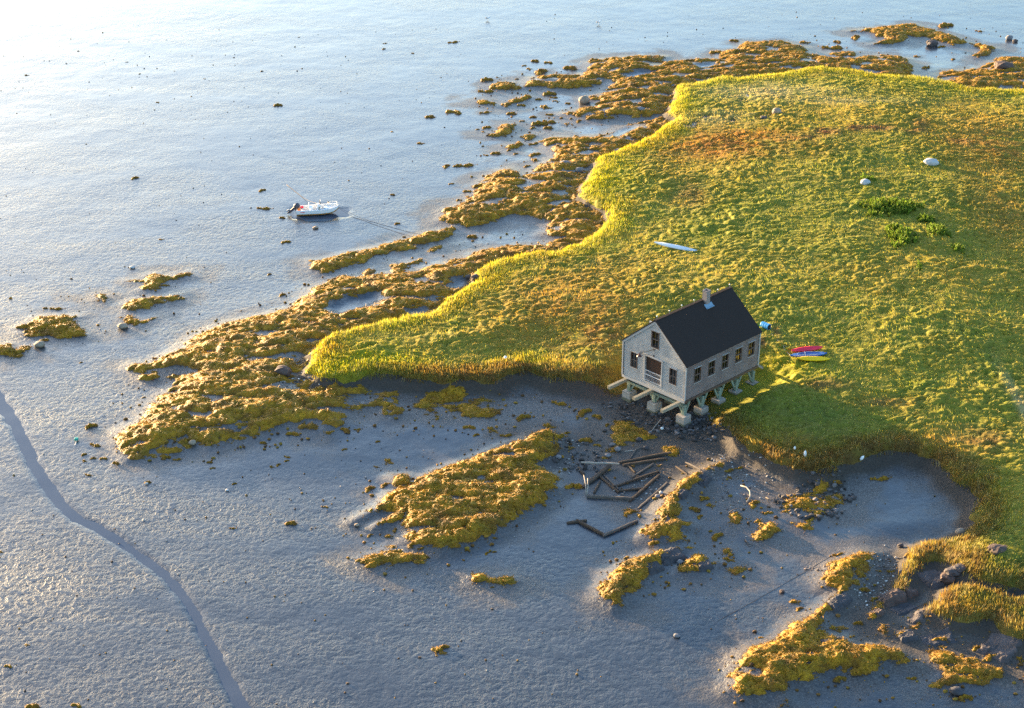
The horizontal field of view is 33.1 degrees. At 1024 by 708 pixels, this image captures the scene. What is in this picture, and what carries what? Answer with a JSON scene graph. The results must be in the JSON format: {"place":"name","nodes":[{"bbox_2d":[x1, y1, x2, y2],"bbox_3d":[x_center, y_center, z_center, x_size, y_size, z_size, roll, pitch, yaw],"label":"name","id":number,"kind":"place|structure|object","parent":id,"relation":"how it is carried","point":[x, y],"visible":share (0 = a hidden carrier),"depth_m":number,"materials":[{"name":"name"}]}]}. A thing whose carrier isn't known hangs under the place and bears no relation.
{"place":"outdoors","nodes":[
{"label":"outdoors","id":0,"kind":"place"},
{"bbox_2d":[0,391,250,707],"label":"water","id":1,"kind":"structure","parent":0,"point":[237,699],"depth_m":115.53,"materials":[{"name":"liquid"}]},
{"bbox_2d":[289,209,349,221],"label":"water","id":2,"kind":"structure","parent":0,"point":[338,213],"depth_m":169.68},
{"bbox_2d":[287,200,338,215],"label":"skiff","id":3,"kind":"object","parent":2,"relation":"on","point":[320,208],"visible":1,"depth_m":169.83,"materials":[{"name":"white paint"}]},
{"bbox_2d":[0,0,1023,707],"bbox_3d":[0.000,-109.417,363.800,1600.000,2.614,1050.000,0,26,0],"label":"ground","id":4,"kind":"structure","parent":0,"point":[84,214],"depth_m":129.01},
{"bbox_2d":[0,342,33,358],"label":"seaweed mat","id":5,"kind":"object","parent":4,"relation":"on","point":[7,349],"visible":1,"depth_m":141.66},
{"bbox_2d":[34,341,44,347],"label":"boulder","id":6,"kind":"object","parent":4,"relation":"on","point":[39,344],"visible":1,"depth_m":142.64,"materials":[{"name":"beige stone"}]},
{"bbox_2d":[16,314,86,338],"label":"seaweed mat","id":7,"kind":"object","parent":4,"relation":"on","point":[62,326],"visible":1,"depth_m":145.30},
{"bbox_2d":[95,293,109,301],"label":"seaweed mat","id":8,"kind":"object","parent":4,"relation":"on","point":[102,297],"visible":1,"depth_m":151.59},
{"bbox_2d":[117,314,158,325],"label":"seaweed mat","id":9,"kind":"object","parent":4,"relation":"on","point":[128,319],"visible":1,"depth_m":147.23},
{"bbox_2d":[121,293,184,310],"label":"seaweed mat","id":10,"kind":"object","parent":4,"relation":"on","point":[138,303],"visible":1,"depth_m":150.46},
{"bbox_2d":[125,272,192,290],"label":"seaweed mat","id":11,"kind":"object","parent":4,"relation":"on","point":[154,280],"visible":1,"depth_m":154.78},
{"bbox_2d":[274,365,291,376],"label":"boulder","id":12,"kind":"object","parent":4,"relation":"on","point":[285,370],"visible":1,"depth_m":136.11,"materials":[{"name":"grey stone"}]},
{"bbox_2d":[360,266,375,275],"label":"seaweed mat","id":13,"kind":"object","parent":4,"relation":"on","point":[368,271],"visible":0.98,"depth_m":156.30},
{"bbox_2d":[308,226,456,273],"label":"seaweed mat","id":14,"kind":"object","parent":4,"relation":"on","point":[329,264],"visible":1,"depth_m":160.61,"materials":[{"name":"plant"}]},
{"bbox_2d":[354,544,430,568],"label":"seaweed mat","id":15,"kind":"object","parent":4,"relation":"on","point":[392,556],"visible":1,"depth_m":113.37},
{"bbox_2d":[389,258,422,272],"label":"seaweed mat","id":16,"kind":"object","parent":4,"relation":"on","point":[397,267],"visible":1,"depth_m":157.31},
{"bbox_2d":[430,646,447,655],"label":"seaweed clump","id":17,"kind":"object","parent":4,"relation":"on","point":[436,649],"visible":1,"depth_m":104.52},
{"bbox_2d":[413,383,506,419],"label":"seaweed mat","id":18,"kind":"object","parent":4,"relation":"on","point":[450,393],"visible":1,"depth_m":132.56,"materials":[{"name":"plant"}]},
{"bbox_2d":[365,428,569,548],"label":"seaweed bed","id":19,"kind":"object","parent":4,"relation":"on","point":[522,479],"visible":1,"depth_m":119.89,"materials":[{"name":"plant"}]},
{"bbox_2d":[471,569,519,587],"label":"seaweed mat","id":20,"kind":"object","parent":4,"relation":"on","point":[481,577],"visible":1,"depth_m":111.28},
{"bbox_2d":[488,123,516,136],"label":"seaweed mat","id":21,"kind":"object","parent":4,"relation":"on","point":[505,129],"visible":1,"depth_m":192.47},
{"bbox_2d":[476,94,531,106],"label":"seaweed mat","id":22,"kind":"object","parent":4,"relation":"on","point":[516,100],"visible":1,"depth_m":202.21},
{"bbox_2d":[489,81,521,89],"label":"seaweed mat","id":23,"kind":"object","parent":4,"relation":"on","point":[505,85],"visible":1,"depth_m":207.33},
{"bbox_2d":[0,11,1023,703],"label":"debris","id":24,"kind":"object","parent":4,"relation":"on","point":[400,449],"visible":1,"depth_m":118.50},
{"bbox_2d":[4,27,1022,707],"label":"debris","id":25,"kind":"object","parent":4,"relation":"on","point":[572,459],"visible":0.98,"depth_m":120.96,"materials":[{"name":"plant"}]},
{"bbox_2d":[502,141,524,148],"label":"seaweed mat","id":26,"kind":"object","parent":4,"relation":"on","point":[517,144],"visible":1,"depth_m":187.85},
{"bbox_2d":[515,413,530,421],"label":"seaweed clump","id":27,"kind":"object","parent":4,"relation":"on","point":[520,417],"visible":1,"depth_m":130.81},
{"bbox_2d":[520,133,538,139],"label":"seaweed mat","id":28,"kind":"object","parent":4,"relation":"on","point":[530,136],"visible":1,"depth_m":190.75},
{"bbox_2d":[531,120,548,125],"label":"seaweed clump","id":29,"kind":"object","parent":4,"relation":"on","point":[538,122],"visible":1,"depth_m":195.16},
{"bbox_2d":[113,40,1023,459],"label":"seaweed","id":30,"kind":"object","parent":4,"relation":"on","point":[161,422],"visible":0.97,"depth_m":151.38,"materials":[{"name":"plant"}]},
{"bbox_2d":[564,483,582,488],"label":"seaweed clump","id":31,"kind":"object","parent":4,"relation":"on","point":[576,486],"visible":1,"depth_m":122.07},
{"bbox_2d":[579,95,589,103],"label":"boulder","id":32,"kind":"object","parent":4,"relation":"on","point":[585,99],"visible":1,"depth_m":201.48,"materials":[{"name":"beige stone"}]},
{"bbox_2d":[577,407,591,417],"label":"seaweed clump","id":33,"kind":"object","parent":4,"relation":"on","point":[581,413],"visible":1,"depth_m":131.47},
{"bbox_2d":[576,519,604,534],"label":"driftwood timber","id":34,"kind":"object","parent":4,"relation":"on","point":[590,527],"visible":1,"depth_m":117.10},
{"bbox_2d":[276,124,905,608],"bbox_3d":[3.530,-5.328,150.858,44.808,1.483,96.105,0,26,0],"label":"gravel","id":35,"kind":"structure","parent":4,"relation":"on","point":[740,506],"depth_m":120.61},
{"bbox_2d":[582,464,611,487],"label":"driftwood timber","id":36,"kind":"object","parent":4,"relation":"on","point":[599,473],"visible":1,"depth_m":123.25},
{"bbox_2d":[581,461,618,464],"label":"driftwood timber","id":37,"kind":"object","parent":36,"relation":"on","point":[588,462],"visible":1,"depth_m":124.41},
{"bbox_2d":[587,495,630,499],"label":"driftwood timber","id":38,"kind":"object","parent":4,"relation":"on","point":[608,497],"visible":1,"depth_m":120.62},
{"bbox_2d":[599,476,619,492],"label":"driftwood timber","id":39,"kind":"object","parent":4,"relation":"on","point":[609,484],"visible":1,"depth_m":122.11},
{"bbox_2d":[602,520,637,536],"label":"driftwood timber","id":40,"kind":"object","parent":4,"relation":"on","point":[619,528],"visible":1,"depth_m":116.94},
{"bbox_2d":[602,420,657,458],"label":"seaweed mat","id":41,"kind":"object","parent":4,"relation":"on","point":[624,431],"visible":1,"depth_m":128.25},
{"bbox_2d":[623,507,639,516],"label":"seaweed mat","id":42,"kind":"object","parent":4,"relation":"on","point":[629,511],"visible":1,"depth_m":118.93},
{"bbox_2d":[614,470,658,486],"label":"driftwood timber","id":43,"kind":"object","parent":4,"relation":"on","point":[637,478],"visible":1,"depth_m":122.72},
{"bbox_2d":[628,474,659,501],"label":"driftwood timber","id":44,"kind":"object","parent":4,"relation":"on","point":[639,492],"visible":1,"depth_m":121.53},
{"bbox_2d":[622,457,666,465],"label":"driftwood timber","id":45,"kind":"object","parent":4,"relation":"on","point":[645,461],"visible":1,"depth_m":124.80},
{"bbox_2d":[618,451,671,463],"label":"driftwood timber","id":46,"kind":"object","parent":4,"relation":"on","point":[645,457],"visible":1,"depth_m":125.30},
{"bbox_2d":[596,545,694,607],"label":"seaweed ridge","id":47,"kind":"structure","parent":4,"relation":"on","point":[632,573],"depth_m":110.69,"materials":[{"name":"plant"}]},
{"bbox_2d":[637,482,667,508],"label":"driftwood timber","id":48,"kind":"object","parent":4,"relation":"on","point":[652,495],"visible":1,"depth_m":120.67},
{"bbox_2d":[646,561,664,574],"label":"rock ledge","id":49,"kind":"object","parent":4,"relation":"on","point":[656,567],"visible":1,"depth_m":112.16,"materials":[{"name":"stone"}]},
{"bbox_2d":[305,65,1023,640],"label":"grass","id":50,"kind":"structure","parent":4,"relation":"on","point":[777,229],"depth_m":147.73,"materials":[{"name":"green plant"}]},
{"bbox_2d":[654,241,695,250],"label":"canoe","id":51,"kind":"object","parent":50,"relation":"on","point":[674,246],"visible":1,"depth_m":156.42,"materials":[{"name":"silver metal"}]},
{"bbox_2d":[760,321,770,329],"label":"plastic barrel","id":52,"kind":"object","parent":50,"relation":"on","point":[765,325],"visible":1,"depth_m":140.71,"materials":[{"name":"blue plastic"}]},
{"bbox_2d":[791,346,822,351],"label":"kayak","id":53,"kind":"object","parent":50,"relation":"on","point":[806,348],"visible":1,"depth_m":136.83,"materials":[{"name":"red plastic"}]},
{"bbox_2d":[790,351,826,356],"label":"kayak","id":54,"kind":"object","parent":50,"relation":"on","point":[804,353],"visible":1,"depth_m":136.17,"materials":[{"name":"blue plastic"}]},
{"bbox_2d":[797,356,829,360],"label":"kayak","id":55,"kind":"object","parent":50,"relation":"on","point":[812,358],"visible":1,"depth_m":135.40,"materials":[{"name":"yellow plastic"}]},
{"bbox_2d":[661,445,681,456],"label":"seaweed mat","id":56,"kind":"object","parent":4,"relation":"on","point":[674,450],"visible":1,"depth_m":126.08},
{"bbox_2d":[660,546,687,565],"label":"rock ledge","id":57,"kind":"object","parent":4,"relation":"on","point":[674,555],"visible":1,"depth_m":113.48,"materials":[{"name":"stone"}]},
{"bbox_2d":[639,461,724,543],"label":"seaweed ridge","id":58,"kind":"structure","parent":4,"relation":"on","point":[670,508],"depth_m":117.56,"materials":[{"name":"plant"}]},
{"bbox_2d":[676,489,687,499],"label":"rock ledge","id":59,"kind":"object","parent":4,"relation":"on","point":[683,494],"visible":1,"depth_m":119.97,"materials":[{"name":"stone"}]},
{"bbox_2d":[607,284,763,426],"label":"fish house","id":60,"kind":"structure","parent":4,"relation":"on","point":[697,350],"depth_m":130.47,"materials":[{"name":"grey"}]},
{"bbox_2d":[630,350,637,369],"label":"window","id":61,"kind":"structure","parent":60,"relation":"in","point":[634,359],"depth_m":131.39,"materials":[{"name":"paint"}]},
{"bbox_2d":[643,353,663,387],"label":"loading door","id":62,"kind":"structure","parent":60,"relation":"in","point":[654,368],"depth_m":130.27,"materials":[{"name":"paint"}]},
{"bbox_2d":[651,329,659,350],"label":"window","id":63,"kind":"structure","parent":60,"relation":"in","point":[655,335],"depth_m":129.03,"materials":[{"name":"paint"}]},
{"bbox_2d":[669,367,676,385],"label":"window","id":64,"kind":"structure","parent":60,"relation":"in","point":[672,372],"depth_m":128.84,"materials":[{"name":"paint"}]},
{"bbox_2d":[694,365,701,383],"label":"window","id":65,"kind":"structure","parent":60,"relation":"in","point":[697,373],"depth_m":128.91,"materials":[{"name":"paint"}]},
{"bbox_2d":[708,358,715,376],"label":"window","id":66,"kind":"structure","parent":60,"relation":"in","point":[711,367],"depth_m":129.92,"materials":[{"name":"paint"}]},
{"bbox_2d":[721,352,729,370],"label":"window","id":67,"kind":"structure","parent":60,"relation":"in","point":[725,358],"depth_m":130.90,"materials":[{"name":"paint"}]},
{"bbox_2d":[735,346,742,363],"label":"window","id":68,"kind":"structure","parent":60,"relation":"in","point":[738,356],"depth_m":131.93,"materials":[{"name":"paint"}]},
{"bbox_2d":[747,339,755,357],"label":"window","id":69,"kind":"structure","parent":60,"relation":"in","point":[751,348],"depth_m":132.90,"materials":[{"name":"paint"}]},
{"bbox_2d":[676,552,718,572],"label":"seaweed mat","id":70,"kind":"object","parent":4,"relation":"on","point":[686,565],"visible":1,"depth_m":112.78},
{"bbox_2d":[545,402,856,520],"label":"rubble","id":71,"kind":"object","parent":4,"relation":"on","point":[710,432],"visible":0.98,"depth_m":127.41,"materials":[{"name":"stone"}]},
{"bbox_2d":[692,559,713,571],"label":"rock ledge","id":72,"kind":"object","parent":4,"relation":"on","point":[705,565],"visible":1,"depth_m":112.48,"materials":[{"name":"stone"}]},
{"bbox_2d":[698,473,712,486],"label":"rock ledge","id":73,"kind":"object","parent":4,"relation":"on","point":[706,479],"visible":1,"depth_m":121.96,"materials":[{"name":"stone"}]},
{"bbox_2d":[711,532,724,541],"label":"seaweed clump","id":74,"kind":"object","parent":4,"relation":"on","point":[715,536],"visible":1,"depth_m":115.95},
{"bbox_2d":[720,547,732,556],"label":"seaweed mat","id":75,"kind":"object","parent":4,"relation":"on","point":[726,550],"visible":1,"depth_m":114.22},
{"bbox_2d":[718,563,747,575],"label":"seaweed mat","id":76,"kind":"object","parent":4,"relation":"on","point":[737,570],"visible":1,"depth_m":112.28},
{"bbox_2d":[727,511,743,524],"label":"seaweed mat","id":77,"kind":"object","parent":4,"relation":"on","point":[735,517],"visible":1,"depth_m":117.68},
{"bbox_2d":[751,518,783,541],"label":"seaweed mat","id":78,"kind":"object","parent":4,"relation":"on","point":[768,530],"visible":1,"depth_m":116.07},
{"bbox_2d":[781,479,843,530],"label":"seaweed bed","id":79,"kind":"object","parent":4,"relation":"on","point":[803,500],"visible":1,"depth_m":119.09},
{"bbox_2d":[722,550,914,707],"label":"seaweed bed","id":80,"kind":"object","parent":4,"relation":"on","point":[781,659],"visible":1,"depth_m":102.75,"materials":[{"name":"plant"}]},
{"bbox_2d":[822,45,847,49],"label":"seaweed clump","id":81,"kind":"object","parent":4,"relation":"on","point":[835,47],"visible":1,"depth_m":223.00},
{"bbox_2d":[824,592,852,611],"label":"rock ledge","id":82,"kind":"object","parent":4,"relation":"on","point":[839,602],"visible":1,"depth_m":108.14,"materials":[{"name":"stone"}]},
{"bbox_2d":[829,624,848,632],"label":"seaweed clump","id":83,"kind":"object","parent":4,"relation":"on","point":[840,628],"visible":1,"depth_m":106.00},
{"bbox_2d":[832,676,846,682],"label":"seaweed clump","id":84,"kind":"object","parent":4,"relation":"on","point":[838,678],"visible":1,"depth_m":101.56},
{"bbox_2d":[829,51,856,55],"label":"seaweed mat","id":85,"kind":"object","parent":4,"relation":"on","point":[845,53],"visible":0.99,"depth_m":220.09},
{"bbox_2d":[868,608,884,617],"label":"rock ledge","id":86,"kind":"object","parent":4,"relation":"on","point":[878,611],"visible":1,"depth_m":107.18,"materials":[{"name":"grey stone"}]},
{"bbox_2d":[868,475,891,480],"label":"seaweed clump","id":87,"kind":"object","parent":4,"relation":"on","point":[881,478],"visible":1,"depth_m":122.35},
{"bbox_2d":[876,623,888,636],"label":"seaweed mat","id":88,"kind":"object","parent":4,"relation":"on","point":[882,627],"visible":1,"depth_m":105.75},
{"bbox_2d":[876,588,906,606],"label":"rock ledge","id":89,"kind":"object","parent":4,"relation":"on","point":[893,597],"visible":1,"depth_m":108.55,"materials":[{"name":"grey stone"}]},
{"bbox_2d":[866,601,883,619],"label":"seaweed mat","id":90,"kind":"object","parent":89,"relation":"on","point":[873,615],"visible":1,"depth_m":107.70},
{"bbox_2d":[854,196,933,216],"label":"marsh shrub","id":91,"kind":"object","parent":4,"relation":"on","point":[901,206],"visible":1,"depth_m":163.29,"materials":[{"name":"green plant"}]},
{"bbox_2d":[884,221,918,249],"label":"marsh shrub","id":92,"kind":"object","parent":4,"relation":"on","point":[904,234],"visible":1,"depth_m":156.97,"materials":[{"name":"green plant"}]},
{"bbox_2d":[890,601,918,615],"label":"rock ledge","id":93,"kind":"object","parent":4,"relation":"on","point":[902,609],"visible":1,"depth_m":107.83,"materials":[{"name":"stone"}]},
{"bbox_2d":[896,629,918,642],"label":"rock ledge","id":94,"kind":"object","parent":4,"relation":"on","point":[908,635],"visible":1,"depth_m":104.92,"materials":[{"name":"stone"}]},
{"bbox_2d":[903,586,918,598],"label":"rock ledge","id":95,"kind":"object","parent":4,"relation":"on","point":[910,592],"visible":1,"depth_m":109.09,"materials":[{"name":"grey stone"}]},
{"bbox_2d":[892,615,930,635],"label":"seaweed mat","id":96,"kind":"object","parent":4,"relation":"on","point":[916,626],"visible":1,"depth_m":105.93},
{"bbox_2d":[906,610,924,623],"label":"rock ledge","id":97,"kind":"object","parent":4,"relation":"on","point":[916,617],"visible":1,"depth_m":106.54,"materials":[{"name":"stone"}]},
{"bbox_2d":[851,23,995,55],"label":"seaweed mat","id":98,"kind":"object","parent":4,"relation":"on","point":[893,34],"visible":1,"depth_m":227.53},
{"bbox_2d":[916,212,935,223],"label":"marsh shrub","id":99,"kind":"object","parent":4,"relation":"on","point":[923,217],"visible":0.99,"depth_m":160.65,"materials":[{"name":"green plant"}]},
{"bbox_2d":[917,569,944,589],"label":"rock ledge","id":100,"kind":"object","parent":4,"relation":"on","point":[930,579],"visible":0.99,"depth_m":110.72,"materials":[{"name":"stone"}]},
{"bbox_2d":[923,158,938,165],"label":"boulder","id":101,"kind":"object","parent":4,"relation":"on","point":[931,161],"visible":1,"depth_m":174.75,"materials":[{"name":"white stone"}]},
{"bbox_2d":[926,40,937,46],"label":"boulder","id":102,"kind":"object","parent":4,"relation":"on","point":[931,43],"visible":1,"depth_m":223.75,"materials":[{"name":"stone"}]},
{"bbox_2d":[925,222,951,237],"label":"marsh shrub","id":103,"kind":"object","parent":4,"relation":"on","point":[936,230],"visible":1,"depth_m":157.85,"materials":[{"name":"green plant"}]},
{"bbox_2d":[920,627,957,646],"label":"rock ledge","id":104,"kind":"object","parent":4,"relation":"on","point":[944,632],"visible":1,"depth_m":104.96,"materials":[{"name":"stone"}]},
{"bbox_2d":[940,572,955,583],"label":"boulder","id":105,"kind":"object","parent":4,"relation":"on","point":[945,578],"visible":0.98,"depth_m":110.05,"materials":[{"name":"grey stone"}]},
{"bbox_2d":[944,566,960,576],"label":"boulder","id":106,"kind":"object","parent":4,"relation":"on","point":[951,571],"visible":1,"depth_m":110.09,"materials":[{"name":"stone"}]},
{"bbox_2d":[949,686,964,695],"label":"boulder","id":107,"kind":"object","parent":4,"relation":"on","point":[956,690],"visible":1,"depth_m":100.05,"materials":[{"name":"stone"}]},
{"bbox_2d":[949,243,964,253],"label":"marsh shrub","id":108,"kind":"object","parent":4,"relation":"on","point":[956,246],"visible":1,"depth_m":154.75,"materials":[{"name":"green plant"}]},
{"bbox_2d":[953,563,965,572],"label":"boulder","id":109,"kind":"object","parent":4,"relation":"on","point":[959,568],"visible":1,"depth_m":110.17,"materials":[{"name":"stone"}]},
{"bbox_2d":[926,645,1004,688],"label":"seaweed bed","id":110,"kind":"object","parent":4,"relation":"on","point":[972,668],"visible":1,"depth_m":101.79,"materials":[{"name":"plant"}]},
{"bbox_2d":[958,693,973,701],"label":"seaweed clump","id":111,"kind":"object","parent":4,"relation":"on","point":[965,696],"visible":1,"depth_m":99.87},
{"bbox_2d":[987,544,1006,554],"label":"boulder","id":112,"kind":"object","parent":4,"relation":"on","point":[995,549],"visible":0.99,"depth_m":111.18,"materials":[{"name":"grey stone"}]},
{"bbox_2d":[975,633,1021,662],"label":"rock ledge","id":113,"kind":"object","parent":4,"relation":"on","point":[1003,647],"visible":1,"depth_m":103.77,"materials":[{"name":"stone"}]},
{"bbox_2d":[994,61,1013,68],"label":"boulder","id":114,"kind":"object","parent":4,"relation":"on","point":[1002,64],"visible":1,"depth_m":212.11,"materials":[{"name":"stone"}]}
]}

